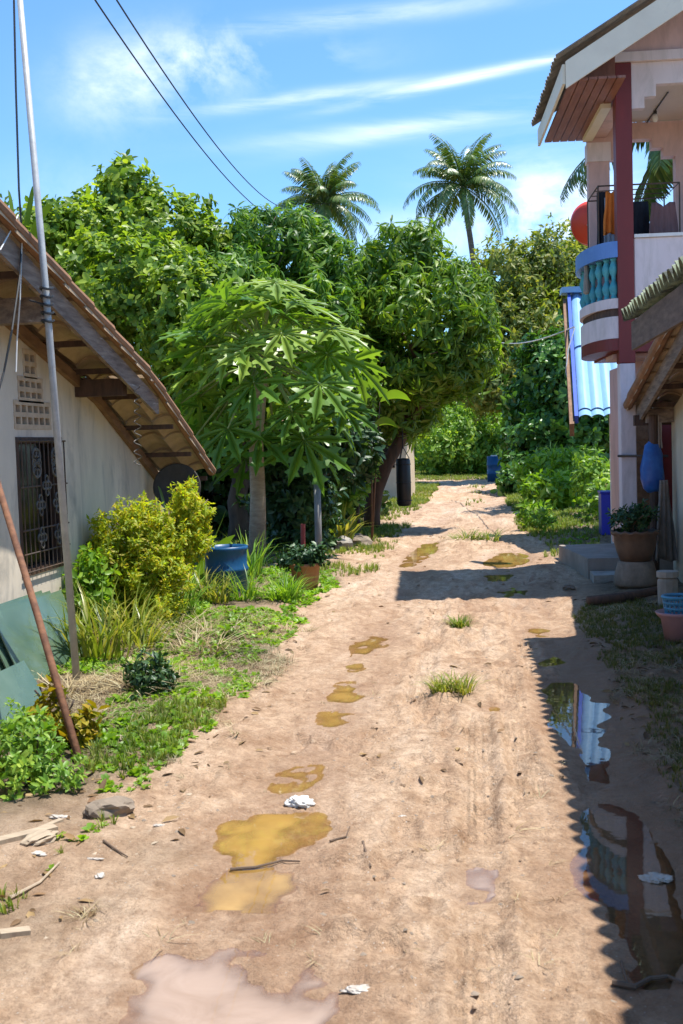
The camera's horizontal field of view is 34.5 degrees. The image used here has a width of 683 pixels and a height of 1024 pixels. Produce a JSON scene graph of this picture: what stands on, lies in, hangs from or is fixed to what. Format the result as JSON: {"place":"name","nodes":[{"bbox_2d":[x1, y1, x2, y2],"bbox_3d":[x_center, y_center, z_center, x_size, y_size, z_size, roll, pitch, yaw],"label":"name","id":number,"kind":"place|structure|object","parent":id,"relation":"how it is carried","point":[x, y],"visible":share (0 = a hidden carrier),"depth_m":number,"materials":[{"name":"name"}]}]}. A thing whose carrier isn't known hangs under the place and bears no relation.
{"place":"outdoors","nodes":[
{"label":"outdoors","id":0,"kind":"place"},
{"bbox_2d":[94,0,259,209],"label":"cable","id":1,"kind":"object","parent":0,"point":[103,12],"visible":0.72,"depth_m":11.88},
{"bbox_2d":[116,0,283,207],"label":"cable","id":2,"kind":"object","parent":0,"point":[119,4],"visible":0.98,"depth_m":12.07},
{"bbox_2d":[0,0,672,350],"label":"sky","id":3,"kind":"structure","parent":0,"point":[274,84],"materials":[{"name":"blue"}]},
{"bbox_2d":[0,478,682,1023],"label":"dirt road","id":4,"kind":"structure","parent":0,"point":[446,902],"depth_m":4.38,"materials":[{"name":"soil"}]},
{"bbox_2d":[0,926,30,938],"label":"plank","id":5,"kind":"object","parent":4,"relation":"on","point":[6,933],"visible":1,"depth_m":3.53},
{"bbox_2d":[133,949,332,1023],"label":"puddle","id":6,"kind":"object","parent":4,"relation":"on","point":[214,991],"visible":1,"depth_m":3.12,"materials":[{"name":"liquid"}]},
{"bbox_2d":[206,814,323,912],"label":"puddle","id":7,"kind":"object","parent":4,"relation":"on","point":[258,840],"visible":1,"depth_m":4.18,"materials":[{"name":"liquid"}]},
{"bbox_2d":[230,859,299,870],"bbox_3d":[-0.285,1.314,4.101,0.262,0.016,0.033,-2,4,-9],"label":"stick","id":8,"kind":"object","parent":7,"relation":"on","point":[250,867],"visible":1,"depth_m":4.09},
{"bbox_2d":[284,795,315,807],"bbox_3d":[-0.177,1.258,4.776,0.139,0.052,0.107,0,4,30],"label":"white rag","id":9,"kind":"object","parent":4,"relation":"on","point":[301,801],"visible":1,"depth_m":4.75,"materials":[{"name":"fabric"}]},
{"bbox_2d":[321,712,340,725],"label":"puddle","id":10,"kind":"object","parent":4,"relation":"on","point":[331,719],"visible":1,"depth_m":6.30,"materials":[{"name":"liquid"}]},
{"bbox_2d":[49,542,615,1008],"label":"pebbles","id":11,"kind":"object","parent":4,"relation":"on","point":[375,876],"visible":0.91,"depth_m":4.00,"materials":[{"name":"stone"}]},
{"bbox_2d":[0,527,682,925],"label":"fallen leaves","id":12,"kind":"object","parent":4,"relation":"on","point":[132,815],"visible":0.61,"depth_m":5.49,"materials":[{"name":"brown plant"}]},
{"bbox_2d":[330,688,357,701],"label":"puddle","id":13,"kind":"object","parent":4,"relation":"on","point":[344,695],"visible":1,"depth_m":6.84,"materials":[{"name":"liquid"}]},
{"bbox_2d":[339,984,369,993],"bbox_3d":[0.049,1.360,3.131,0.112,0.013,0.057,-1,4,7],"label":"litter scrap","id":14,"kind":"object","parent":4,"relation":"on","point":[356,989],"visible":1,"depth_m":3.13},
{"bbox_2d":[38,525,682,971],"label":"litter","id":15,"kind":"object","parent":4,"relation":"on","point":[254,681],"visible":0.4,"depth_m":7.21,"materials":[{"name":"plant"}]},
{"bbox_2d":[91,547,682,1023],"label":"clods","id":16,"kind":"object","parent":4,"relation":"on","point":[463,859],"visible":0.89,"depth_m":5.00,"materials":[{"name":"soil"}]},
{"bbox_2d":[399,542,438,567],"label":"puddle","id":17,"kind":"object","parent":4,"relation":"on","point":[426,550],"visible":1,"depth_m":15.34,"materials":[{"name":"liquid"}]},
{"bbox_2d":[411,666,498,695],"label":"grass tuft","id":18,"kind":"object","parent":4,"relation":"on","point":[461,687],"visible":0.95,"depth_m":6.75,"materials":[{"name":"green plant"}]},
{"bbox_2d":[437,611,480,628],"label":"grass tuft","id":19,"kind":"object","parent":4,"relation":"on","point":[458,624],"visible":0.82,"depth_m":9.12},
{"bbox_2d":[443,526,512,541],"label":"grass tuft","id":20,"kind":"object","parent":4,"relation":"on","point":[487,536],"visible":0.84,"depth_m":17.19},
{"bbox_2d":[472,867,496,898],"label":"puddle","id":21,"kind":"object","parent":4,"relation":"on","point":[480,882],"visible":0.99,"depth_m":3.90,"materials":[{"name":"liquid"}]},
{"bbox_2d":[487,455,500,481],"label":"water drum","id":22,"kind":"object","parent":4,"relation":"on","point":[492,462],"visible":0.62,"depth_m":40.35,"materials":[{"name":"blue plastic"}]},
{"bbox_2d":[483,553,529,567],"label":"puddle","id":23,"kind":"object","parent":4,"relation":"on","point":[502,560],"visible":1,"depth_m":14.20,"materials":[{"name":"liquid"}]},
{"bbox_2d":[552,686,596,743],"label":"puddle","id":24,"kind":"object","parent":4,"relation":"on","point":[575,718],"visible":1,"depth_m":6.19,"materials":[{"name":"blue liquid"}]},
{"bbox_2d":[583,808,674,968],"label":"puddle","id":25,"kind":"object","parent":4,"relation":"on","point":[620,881],"visible":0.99,"depth_m":3.87,"materials":[{"name":"brown liquid"}]},
{"bbox_2d":[637,872,673,883],"bbox_3d":[1.108,1.287,3.876,0.126,0.019,0.086,-1,4,7],"label":"plastic scrap","id":26,"kind":"object","parent":25,"relation":"on","point":[654,877],"visible":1,"depth_m":3.86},
{"bbox_2d":[612,974,682,989],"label":"stick","id":27,"kind":"object","parent":4,"relation":"on","point":[623,984],"visible":1,"depth_m":3.11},
{"bbox_2d":[0,459,682,928],"bbox_3d":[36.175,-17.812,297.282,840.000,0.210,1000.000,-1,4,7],"label":"ground","id":28,"kind":"structure","parent":0,"point":[22,869],"depth_m":5.13,"materials":[{"name":"soil"}]},
{"bbox_2d":[0,660,46,723],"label":"glass sheet","id":29,"kind":"object","parent":28,"relation":"on","point":[18,682],"visible":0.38,"depth_m":6.31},
{"bbox_2d":[0,591,50,668],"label":"glass sheet","id":30,"kind":"object","parent":28,"relation":"on","point":[6,659],"visible":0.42,"depth_m":7.04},
{"bbox_2d":[0,824,57,844],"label":"plank","id":31,"kind":"object","parent":28,"relation":"on","point":[13,837],"visible":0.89,"depth_m":4.34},
{"bbox_2d":[8,186,51,236],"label":"banana plant","id":32,"kind":"object","parent":28,"relation":"on","point":[45,211],"visible":0.3,"depth_m":16.42,"materials":[{"name":"green plant"}]},
{"bbox_2d":[9,861,59,898],"bbox_3d":[-1.089,1.319,3.937,0.026,0.024,0.304,-1,4,20],"label":"stick","id":33,"kind":"object","parent":28,"relation":"on","point":[34,884],"visible":0.88,"depth_m":3.90,"materials":[{"name":"brown wood"}]},
{"bbox_2d":[20,830,58,845],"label":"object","id":34,"kind":"object","parent":28,"relation":"on","point":[39,837],"visible":1,"depth_m":4.29,"materials":[{"name":"beige stone"}]},
{"bbox_2d":[0,590,81,680],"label":"glass sheet","id":35,"kind":"object","parent":28,"relation":"on","point":[20,636],"visible":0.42,"depth_m":7.40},
{"bbox_2d":[0,481,81,763],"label":"rusty rod","id":36,"kind":"object","parent":28,"relation":"on","point":[68,722],"visible":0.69,"depth_m":5.80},
{"bbox_2d":[0,697,89,801],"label":"flowering bush","id":37,"kind":"object","parent":28,"relation":"on","point":[27,750],"visible":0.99,"depth_m":4.92,"materials":[{"name":"green plant"}]},
{"bbox_2d":[17,0,80,679],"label":"metal pole","id":38,"kind":"object","parent":28,"relation":"on","point":[46,305],"visible":0.95,"depth_m":6.88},
{"bbox_2d":[27,674,110,747],"bbox_3d":[-1.422,1.020,5.582,0.423,0.403,0.391,0,4,29],"label":"variegated shrub","id":39,"kind":"object","parent":28,"relation":"on","point":[86,727],"visible":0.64,"depth_m":5.54,"materials":[{"name":"yellow plant"}]},
{"bbox_2d":[60,542,121,623],"bbox_3d":[-2.041,0.635,8.829,0.535,0.814,0.487,-1,4,7],"label":"shrub","id":40,"kind":"object","parent":28,"relation":"on","point":[86,568],"visible":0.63,"depth_m":8.77,"materials":[{"name":"green plant"}]},
{"bbox_2d":[45,579,164,661],"bbox_3d":[-1.859,0.752,7.925,1.495,0.612,1.280,-1,4,7],"label":"strap plant","id":41,"kind":"object","parent":28,"relation":"on","point":[92,646],"visible":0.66,"depth_m":7.79,"materials":[{"name":"green plant"}]},
{"bbox_2d":[0,199,215,624],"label":"tiled house","id":42,"kind":"structure","parent":28,"relation":"on","point":[93,348],"depth_m":8.61,"materials":[{"name":"paint"}]},
{"bbox_2d":[0,0,21,387],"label":"cable","id":43,"kind":"object","parent":42,"relation":"attached to","point":[20,214],"visible":0.92,"depth_m":6.83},
{"bbox_2d":[0,215,22,371],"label":"cable","id":44,"kind":"object","parent":42,"relation":"hanging from","point":[17,216],"visible":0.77,"depth_m":6.86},
{"bbox_2d":[15,437,69,575],"bbox_3d":[-2.325,-0.059,8.429,0.170,1.025,0.903,-1,4,7],"label":"window","id":45,"kind":"structure","parent":42,"relation":"in","point":[38,499],"depth_m":8.42,"materials":[{"name":"black metal"}]},
{"bbox_2d":[153,463,200,508],"bbox_3d":[-1.645,-0.246,11.034,0.480,0.480,0.078,-2,-6,-1],"label":"satellite dish","id":46,"kind":"object","parent":42,"relation":"hanging from","point":[168,474],"visible":0.52,"depth_m":11.03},
{"bbox_2d":[83,795,134,819],"bbox_3d":[-0.980,1.257,4.663,0.220,0.081,0.161,-3,4,-22],"label":"stone","id":47,"kind":"object","parent":28,"relation":"on","point":[122,806],"visible":0.93,"depth_m":4.61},
{"bbox_2d":[34,662,227,698],"bbox_3d":[-1.425,1.050,6.888,1.477,0.157,1.224,-1,4,7],"label":"dead stalk heap","id":48,"kind":"object","parent":28,"relation":"on","point":[106,679],"visible":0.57,"depth_m":6.88,"materials":[{"name":"plant"}]},
{"bbox_2d":[15,148,249,465],"bbox_3d":[-3.286,-2.665,17.175,4.320,6.450,4.412,-1,4,7],"label":"broadleaf tree","id":49,"kind":"object","parent":28,"relation":"on","point":[125,260],"visible":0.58,"depth_m":16.36,"materials":[{"name":"green plant"}]},
{"bbox_2d":[75,581,213,650],"bbox_3d":[-1.616,0.779,8.364,1.284,0.529,1.507,-4,4,-38],"label":"strap plant","id":50,"kind":"object","parent":28,"relation":"on","point":[138,640],"visible":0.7,"depth_m":8.38,"materials":[{"name":"green plant"}]},
{"bbox_2d":[79,475,216,626],"bbox_3d":[-1.677,0.384,9.473,1.167,1.380,1.190,-1,4,7],"label":"feathery shrub","id":51,"kind":"object","parent":28,"relation":"on","point":[137,551],"visible":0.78,"depth_m":9.23,"materials":[{"name":"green plant"}]},
{"bbox_2d":[120,647,180,699],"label":"dark bush","id":52,"kind":"object","parent":28,"relation":"on","point":[142,676],"visible":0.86,"depth_m":6.71,"materials":[{"name":"green plant"}]},
{"bbox_2d":[170,566,215,610],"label":"strap plant","id":53,"kind":"object","parent":28,"relation":"on","point":[190,600],"visible":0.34,"depth_m":9.93,"materials":[{"name":"green plant"}]},
{"bbox_2d":[129,608,281,656],"bbox_3d":[-1.104,0.906,8.586,1.462,0.235,2.287,-4,4,-26],"label":"dead stalk heap","id":54,"kind":"object","parent":28,"relation":"on","point":[197,635],"visible":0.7,"depth_m":8.48,"materials":[{"name":"plant"}]},
{"bbox_2d":[177,516,234,590],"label":"canna plant","id":55,"kind":"object","parent":28,"relation":"on","point":[226,540],"visible":0.2,"depth_m":11.55,"materials":[{"name":"green plant"}]},
{"bbox_2d":[179,562,255,604],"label":"strap plant","id":56,"kind":"object","parent":28,"relation":"on","point":[212,594],"visible":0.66,"depth_m":10.50,"materials":[{"name":"green plant"}]},
{"bbox_2d":[205,544,248,596],"bbox_3d":[-1.158,0.591,11.075,0.452,0.500,0.452,-1,4,7],"label":"water drum","id":57,"kind":"object","parent":28,"relation":"on","point":[223,557],"visible":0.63,"depth_m":10.89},
{"bbox_2d":[216,622,245,639],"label":"weed clump","id":58,"kind":"object","parent":28,"relation":"on","point":[229,632],"visible":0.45,"depth_m":8.63,"materials":[{"name":"green plant"}]},
{"bbox_2d":[226,527,281,576],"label":"strap plant","id":59,"kind":"object","parent":28,"relation":"on","point":[254,556],"visible":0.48,"depth_m":12.34,"materials":[{"name":"green plant"}]},
{"bbox_2d":[153,276,392,557],"bbox_3d":[-0.912,-1.188,14.641,3.232,3.856,3.105,-1,4,7],"label":"papaya tree","id":60,"kind":"object","parent":28,"relation":"on","point":[242,311],"visible":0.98,"depth_m":14.09,"materials":[{"name":"green plant"}]},
{"bbox_2d":[217,564,329,601],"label":"strap plant","id":61,"kind":"object","parent":28,"relation":"on","point":[252,587],"visible":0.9,"depth_m":10.67,"materials":[{"name":"green plant"}]},
{"bbox_2d":[241,572,320,600],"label":"strap plant","id":62,"kind":"object","parent":28,"relation":"on","point":[280,594],"visible":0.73,"depth_m":10.76,"materials":[{"name":"green plant"}]},
{"bbox_2d":[187,198,387,539],"bbox_3d":[-0.936,-2.363,17.909,3.424,5.686,3.379,-2,4,-8],"label":"mango tree","id":63,"kind":"object","parent":28,"relation":"on","point":[308,251],"visible":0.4,"depth_m":17.74,"materials":[{"name":"green plant"}]},
{"bbox_2d":[195,404,380,536],"bbox_3d":[-1.186,-0.751,19.086,3.864,3.169,2.198,-3,4,-13],"label":"shade tree","id":64,"kind":"object","parent":28,"relation":"on","point":[217,493],"visible":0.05,"depth_m":18.43,"materials":[{"name":"green plant"}]},
{"bbox_2d":[0,470,610,913],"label":"grass","id":65,"kind":"structure","parent":28,"relation":"on","point":[566,522],"depth_m":13.24,"materials":[{"name":"plant"}]},
{"bbox_2d":[274,540,336,589],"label":"potted plant","id":66,"kind":"object","parent":28,"relation":"on","point":[302,558],"visible":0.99,"depth_m":11.57,"materials":[{"name":"green plant"}]},
{"bbox_2d":[232,413,385,550],"bbox_3d":[-0.316,-0.432,16.078,2.388,2.251,1.860,-4,4,-30],"label":"glossy shrub","id":67,"kind":"object","parent":28,"relation":"on","point":[289,509],"visible":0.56,"depth_m":15.62,"materials":[{"name":"green plant"}]},
{"bbox_2d":[314,484,321,545],"bbox_3d":[-0.300,0.205,14.140,0.100,1.183,0.090,-1,4,7],"label":"fence post","id":68,"kind":"object","parent":28,"relation":"on","point":[317,513],"visible":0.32,"depth_m":14.10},
{"bbox_2d":[46,502,594,870],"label":"weeds","id":69,"kind":"object","parent":28,"relation":"on","point":[112,732],"visible":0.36,"depth_m":7.53,"materials":[{"name":"green plant"}]},
{"bbox_2d":[273,152,380,253],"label":"coconut palm","id":70,"kind":"object","parent":28,"relation":"on","point":[325,199],"visible":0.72,"depth_m":59.03,"materials":[{"name":"green plant"}]},
{"bbox_2d":[282,420,414,499],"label":"distant house","id":71,"kind":"structure","parent":28,"relation":"on","point":[391,486],"depth_m":29.08,"materials":[{"name":"paint"}]},
{"bbox_2d":[328,502,378,538],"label":"spiky plant","id":72,"kind":"object","parent":28,"relation":"on","point":[341,531],"visible":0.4,"depth_m":16.25,"materials":[{"name":"green plant"}]},
{"bbox_2d":[329,442,381,533],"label":"young shrub","id":73,"kind":"object","parent":28,"relation":"on","point":[354,500],"visible":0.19,"depth_m":18.54,"materials":[{"name":"green plant"}]},
{"bbox_2d":[324,483,391,519],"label":"dark hedge shrub","id":74,"kind":"object","parent":28,"relation":"on","point":[383,507],"visible":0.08,"depth_m":22.64,"materials":[{"name":"green plant"}]},
{"bbox_2d":[371,389,410,540],"bbox_3d":[0.729,-0.708,17.043,0.734,2.354,0.222,0,4,23],"label":"banana plant","id":75,"kind":"object","parent":28,"relation":"on","point":[394,394],"visible":0.75,"depth_m":16.99,"materials":[{"name":"green plant"}]},
{"bbox_2d":[343,213,512,527],"bbox_3d":[1.339,-2.426,19.154,3.328,5.584,3.463,-1,4,7],"label":"mango tree","id":76,"kind":"object","parent":28,"relation":"on","point":[431,371],"visible":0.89,"depth_m":18.69,"materials":[{"name":"green plant"}]},
{"bbox_2d":[395,410,411,505],"bbox_3d":[1.078,-0.972,19.288,0.278,1.750,0.278,-1,4,7],"label":"punching bag","id":77,"kind":"object","parent":76,"relation":"hanging from","point":[403,476],"visible":1,"depth_m":19.21,"materials":[{"name":"black plastic"}]},
{"bbox_2d":[414,402,505,475],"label":"bush","id":78,"kind":"object","parent":28,"relation":"on","point":[471,450],"visible":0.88,"depth_m":49.26,"materials":[{"name":"green plant"}]},
{"bbox_2d":[403,132,518,273],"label":"coconut palm","id":79,"kind":"object","parent":28,"relation":"on","point":[472,175],"visible":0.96,"depth_m":56.19,"materials":[{"name":"green plant"}]},
{"bbox_2d":[443,394,505,446],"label":"bush","id":80,"kind":"object","parent":28,"relation":"on","point":[499,419],"visible":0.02,"depth_m":53.71,"materials":[{"name":"green plant"}]},
{"bbox_2d":[490,443,534,495],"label":"bush","id":81,"kind":"object","parent":28,"relation":"on","point":[504,483],"visible":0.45,"depth_m":29.80,"materials":[{"name":"green plant"}]},
{"bbox_2d":[453,212,583,425],"bbox_3d":[6.915,-6.242,41.287,4.732,10.140,8.176,0,4,28],"label":"feathery tree","id":82,"kind":"object","parent":28,"relation":"on","point":[527,296],"visible":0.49,"depth_m":39.80,"materials":[{"name":"green plant"}]},
{"bbox_2d":[512,498,558,532],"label":"bush","id":83,"kind":"object","parent":28,"relation":"on","point":[536,514],"visible":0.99,"depth_m":18.50,"materials":[{"name":"green plant"}]},
{"bbox_2d":[493,308,609,470],"bbox_3d":[6.518,-3.350,32.180,4.214,5.749,5.431,-1,4,7],"label":"vine clad tree","id":84,"kind":"object","parent":28,"relation":"on","point":[533,405],"visible":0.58,"depth_m":30.95,"materials":[{"name":"green plant"}]},
{"bbox_2d":[506,442,604,509],"bbox_3d":[4.627,-0.709,23.601,2.116,1.673,3.766,-1,4,7],"label":"bush","id":85,"kind":"object","parent":28,"relation":"on","point":[549,478],"visible":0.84,"depth_m":22.91,"materials":[{"name":"green plant"}]},
{"bbox_2d":[560,286,617,542],"bbox_3d":[4.622,-1.550,16.318,2.727,4.010,3.456,-1,4,7],"label":"blue lean to","id":86,"kind":"object","parent":28,"relation":"on","point":[591,389],"visible":0.22,"depth_m":15.66,"materials":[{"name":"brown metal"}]},
{"bbox_2d":[569,444,609,521],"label":"bush","id":87,"kind":"object","parent":28,"relation":"on","point":[589,478],"visible":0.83,"depth_m":20.22,"materials":[{"name":"green plant"}]},
{"bbox_2d":[590,571,614,582],"bbox_3d":[2.943,0.720,11.696,0.551,0.150,0.410,-1,4,7],"label":"concrete step","id":88,"kind":"object","parent":28,"relation":"on","point":[601,576],"visible":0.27,"depth_m":11.53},
{"bbox_2d":[597,490,610,534],"bbox_3d":[3.996,0.009,16.438,0.284,0.650,0.390,-1,4,7],"label":"blue box","id":89,"kind":"object","parent":28,"relation":"on","point":[604,503],"visible":0.51,"depth_m":16.27,"materials":[{"name":"plastic"}]},
{"bbox_2d":[531,0,682,569],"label":"house","id":90,"kind":"structure","parent":28,"relation":"on","point":[609,81],"depth_m":11.64,"materials":[{"name":"beige paint"}]},
{"bbox_2d":[570,201,587,245],"bbox_3d":[3.222,-3.626,13.615,0.462,0.544,1.046,-2,4,-10],"label":"satellite dish","id":91,"kind":"object","parent":90,"relation":"attached to","point":[578,223],"visible":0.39,"depth_m":13.90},
{"bbox_2d":[587,182,680,247],"bbox_3d":[3.282,-2.744,12.383,0.887,1.704,0.768,-2,4,4],"label":"drying rack","id":92,"kind":"object","parent":90,"relation":"on","point":[597,196],"visible":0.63,"depth_m":12.18,"materials":[{"name":"black metal"}]},
{"bbox_2d":[597,192,604,265],"bbox_3d":[2.907,-3.071,12.264,0.131,0.978,0.074,-1,4,7],"label":"shirt","id":93,"kind":"object","parent":92,"relation":"hanging from","point":[601,204],"visible":0.39,"depth_m":12.24,"materials":[{"name":"black fabric"}]},
{"bbox_2d":[603,191,614,235],"bbox_3d":[2.918,-3.232,11.913,0.178,0.474,0.070,-2,4,-3],"label":"shirt","id":94,"kind":"object","parent":92,"relation":"hanging from","point":[608,223],"visible":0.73,"depth_m":11.90,"materials":[{"name":"orange fabric"}]},
{"bbox_2d":[633,201,648,233],"bbox_3d":[3.305,-2.930,12.143,0.230,0.978,0.070,-2,4,0],"label":"shirt","id":95,"kind":"object","parent":92,"relation":"hanging from","point":[641,216],"visible":0.27,"depth_m":12.12,"materials":[{"name":"black fabric"}]},
{"bbox_2d":[649,202,677,232],"bbox_3d":[3.516,-2.884,12.003,0.381,0.978,0.067,-2,4,4],"label":"shirt","id":96,"kind":"object","parent":92,"relation":"hanging from","point":[663,219],"visible":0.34,"depth_m":11.97,"materials":[{"name":"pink fabric"}]},
{"bbox_2d":[636,425,649,528],"bbox_3d":[3.416,-0.501,12.488,0.210,1.920,0.057,-2,4,4],"label":"shutter door","id":97,"kind":"structure","parent":90,"relation":"in","point":[642,432],"depth_m":12.46,"materials":[{"name":"brown wood"}]},
{"bbox_2d":[659,382,672,515],"bbox_3d":[3.711,-0.510,12.484,0.206,1.920,0.030,-2,4,4],"label":"door","id":98,"kind":"structure","parent":90,"relation":"in","point":[666,429],"depth_m":12.46,"materials":[{"name":"red paint"}]},
{"bbox_2d":[559,543,662,578],"bbox_3d":[3.166,0.581,12.757,1.162,0.285,1.743,-1,4,7],"label":"concrete step","id":99,"kind":"object","parent":28,"relation":"on","point":[584,560],"visible":0.36,"depth_m":12.44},
{"bbox_2d":[560,120,672,220],"bbox_3d":[7.770,-5.483,24.040,4.887,10.684,5.201,1,5,40],"label":"coconut palm","id":100,"kind":"object","parent":28,"relation":"on","point":[657,171],"visible":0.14,"depth_m":24.57,"materials":[{"name":"green plant"}]},
{"bbox_2d":[586,587,657,605],"bbox_3d":[2.639,0.782,10.155,0.860,0.100,0.176,-3,4,-26],"label":"log","id":101,"kind":"object","parent":28,"relation":"on","point":[614,597],"visible":0.75,"depth_m":10.04,"materials":[{"name":"brown wood"}]},
{"bbox_2d":[613,560,657,587],"bbox_3d":[2.936,0.607,10.975,0.440,0.245,0.440,-1,4,7],"label":"upturned pot","id":102,"kind":"object","parent":28,"relation":"on","point":[634,574],"visible":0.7,"depth_m":10.81,"materials":[{"name":"concrete"}]},
{"bbox_2d":[605,498,660,561],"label":"potted plant","id":103,"kind":"object","parent":102,"relation":"on","point":[635,539],"visible":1,"depth_m":10.83,"materials":[{"name":"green plant"}]},
{"bbox_2d":[621,256,682,582],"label":"cream cottage","id":104,"kind":"structure","parent":28,"relation":"on","point":[655,309],"depth_m":10.23,"materials":[{"name":"paint"}]},
{"bbox_2d":[640,441,664,492],"bbox_3d":[3.187,-0.559,11.286,0.246,0.722,0.168,-1,4,7],"label":"blue bag","id":105,"kind":"object","parent":104,"relation":"hanging from","point":[651,471],"visible":0.98,"depth_m":11.23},
{"bbox_2d":[655,480,676,562],"bbox_3d":[3.295,0.096,11.213,0.258,0.844,0.115,-3,4,-19],"label":"coat","id":106,"kind":"object","parent":104,"relation":"hanging from","point":[666,549],"visible":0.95,"depth_m":11.20,"materials":[{"name":"fabric"}]},
{"bbox_2d":[656,570,678,604],"bbox_3d":[2.852,0.715,9.615,0.190,0.420,0.181,-1,4,7],"label":"concrete stub","id":107,"kind":"object","parent":28,"relation":"on","point":[667,581],"visible":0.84,"depth_m":9.54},
{"bbox_2d":[655,608,682,642],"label":"plastic basin","id":108,"kind":"object","parent":28,"relation":"on","point":[672,625],"visible":0.89,"depth_m":7.89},
{"bbox_2d":[661,593,682,613],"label":"blue basket","id":109,"kind":"object","parent":108,"relation":"in","point":[667,599],"visible":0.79,"depth_m":7.94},
{"bbox_2d":[570,596,682,791],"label":"grass","id":110,"kind":"structure","parent":0,"point":[641,614],"depth_m":7.74,"materials":[{"name":"plant"}]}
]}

